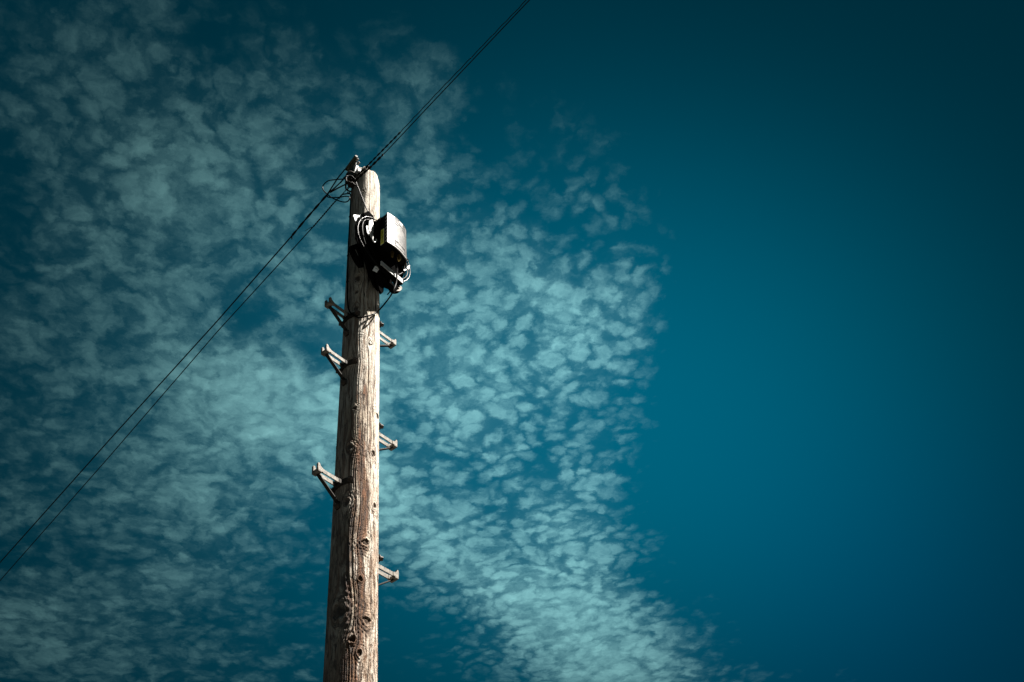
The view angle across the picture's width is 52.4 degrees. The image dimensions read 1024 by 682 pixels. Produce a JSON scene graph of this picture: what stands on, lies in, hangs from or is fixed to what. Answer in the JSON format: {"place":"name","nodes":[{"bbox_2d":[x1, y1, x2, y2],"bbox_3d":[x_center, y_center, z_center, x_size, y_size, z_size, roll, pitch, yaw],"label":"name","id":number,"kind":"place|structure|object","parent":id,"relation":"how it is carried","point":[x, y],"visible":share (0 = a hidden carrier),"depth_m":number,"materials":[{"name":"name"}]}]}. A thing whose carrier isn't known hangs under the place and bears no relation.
{"place":"outdoors","nodes":[
{"label":"outdoors","id":0,"kind":"place"},
{"bbox_2d":[0,0,1023,681],"label":"sky","id":1,"kind":"structure","parent":0,"point":[706,362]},
{"bbox_3d":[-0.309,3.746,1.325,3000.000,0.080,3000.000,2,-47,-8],"label":"ground","id":2,"kind":"structure","parent":0,"visible":0},
{"bbox_2d":[323,166,379,681],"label":"utility pole","id":3,"kind":"object","parent":2,"relation":"on","point":[351,647],"visible":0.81,"depth_m":4.45,"materials":[{"name":"brown wood"}]},
{"bbox_2d":[312,462,353,509],"bbox_3d":[-0.778,0.624,4.414,0.144,0.168,0.168,-34,-52,23],"label":"pole step","id":4,"kind":"object","parent":3,"relation":"attached to","point":[318,471],"visible":1,"depth_m":4.42,"materials":[{"name":"metal"}]},
{"bbox_2d":[321,344,357,385],"bbox_3d":[-0.837,0.122,4.943,0.144,0.168,0.168,-34,-52,23],"label":"pole step","id":5,"kind":"object","parent":3,"relation":"attached to","point":[331,359],"visible":1,"depth_m":4.95,"materials":[{"name":"metal"}]},
{"bbox_2d":[325,297,359,336],"bbox_3d":[-0.864,-0.112,5.190,0.144,0.168,0.168,-34,-52,23],"label":"pole step","id":6,"kind":"object","parent":3,"relation":"attached to","point":[329,305],"visible":1,"depth_m":5.19,"materials":[{"name":"metal"}]},
{"bbox_2d":[345,155,360,175],"bbox_3d":[-0.953,-1.010,6.223,0.041,0.224,0.134,26,-54,-28],"label":"pole top bracket","id":7,"kind":"object","parent":3,"relation":"attached to","point":[351,165],"visible":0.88,"depth_m":6.25,"materials":[{"name":"metal"}]},
{"bbox_2d":[340,175,367,210],"bbox_3d":[-0.894,-0.823,5.901,0.170,0.362,0.045,6,-47,-12],"label":"feed cable","id":8,"kind":"object","parent":3,"relation":"attached to","point":[357,187],"visible":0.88,"depth_m":5.97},
{"bbox_2d":[345,166,368,191],"bbox_3d":[-0.909,-0.967,6.100,0.178,0.124,0.075,-28,-50,19],"label":"shackle","id":9,"kind":"object","parent":3,"relation":"attached to","point":[349,182],"visible":0.77,"depth_m":6.10,"materials":[{"name":"metal"}]},
{"bbox_2d":[0,195,341,580],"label":"overhead wire","id":10,"kind":"object","parent":9,"relation":"attached to","point":[179,375],"visible":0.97,"depth_m":6.86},
{"bbox_2d":[0,168,349,562],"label":"overhead wire","id":11,"kind":"object","parent":9,"relation":"attached to","point":[314,209],"visible":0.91,"depth_m":6.80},
{"bbox_2d":[322,178,352,202],"bbox_3d":[-1.045,-0.890,6.187,0.009,0.467,0.319,32,-57,-31],"label":"slack cable","id":12,"kind":"object","parent":11,"relation":"hanging from","point":[335,197],"visible":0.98,"depth_m":6.18,"materials":[{"name":"black rubber"}]},
{"bbox_2d":[352,0,525,178],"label":"overhead wire","id":13,"kind":"object","parent":9,"relation":"attached to","point":[370,162],"visible":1,"depth_m":5.77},
{"bbox_2d":[353,0,529,181],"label":"overhead wire","id":14,"kind":"object","parent":9,"relation":"attached to","point":[369,168],"visible":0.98,"depth_m":5.76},
{"bbox_2d":[348,211,409,294],"bbox_3d":[-0.695,-0.446,5.578,0.132,0.612,0.388,-31,-51,22],"label":"mounting frame","id":15,"kind":"object","parent":3,"relation":"attached to","point":[383,277],"visible":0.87,"depth_m":5.49,"materials":[{"name":"black metal"}]},
{"bbox_2d":[338,193,397,317],"bbox_3d":[-0.808,-0.511,5.673,0.386,1.213,0.085,-16,-47,9],"label":"riser cable","id":16,"kind":"object","parent":15,"relation":"attached to","point":[350,312],"visible":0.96,"depth_m":5.46,"materials":[{"name":"black rubber"}]},
{"bbox_2d":[355,216,410,281],"bbox_3d":[-0.699,-0.491,5.636,0.056,0.430,0.420,-31,-51,22],"label":"cable coil","id":17,"kind":"object","parent":15,"relation":"hanging from","point":[361,235],"visible":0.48,"depth_m":5.53,"materials":[{"name":"black plastic"}]},
{"bbox_2d":[366,220,376,242],"bbox_3d":[-0.747,-0.593,5.548,0.038,0.240,0.059,-31,-51,22],"label":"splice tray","id":18,"kind":"object","parent":17,"relation":"attached to","point":[370,227],"visible":1,"depth_m":5.56,"materials":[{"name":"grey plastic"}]},
{"bbox_2d":[380,212,406,264],"bbox_3d":[-0.627,-0.540,5.597,0.062,0.297,0.182,-31,-51,22],"label":"terminal box","id":19,"kind":"object","parent":15,"relation":"attached to","point":[393,238],"visible":1,"depth_m":5.56,"materials":[{"name":"grey plastic"}]},
{"bbox_2d":[379,321,395,348],"bbox_3d":[-0.672,0.018,5.392,0.144,0.168,0.168,-34,-52,23],"label":"pole step","id":20,"kind":"object","parent":3,"relation":"attached to","point":[391,344],"visible":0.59,"depth_m":5.44,"materials":[{"name":"metal"}]},
{"bbox_2d":[379,422,396,450],"bbox_3d":[-0.611,0.502,4.890,0.144,0.168,0.168,-34,-52,23],"label":"pole step","id":21,"kind":"object","parent":3,"relation":"attached to","point":[392,445],"visible":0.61,"depth_m":4.94,"materials":[{"name":"metal"}]},
{"bbox_2d":[378,554,398,585],"bbox_3d":[-0.547,1.010,4.363,0.144,0.168,0.168,-34,-52,23],"label":"pole step","id":22,"kind":"object","parent":3,"relation":"attached to","point":[392,577],"visible":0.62,"depth_m":4.41,"materials":[{"name":"metal"}]}
]}

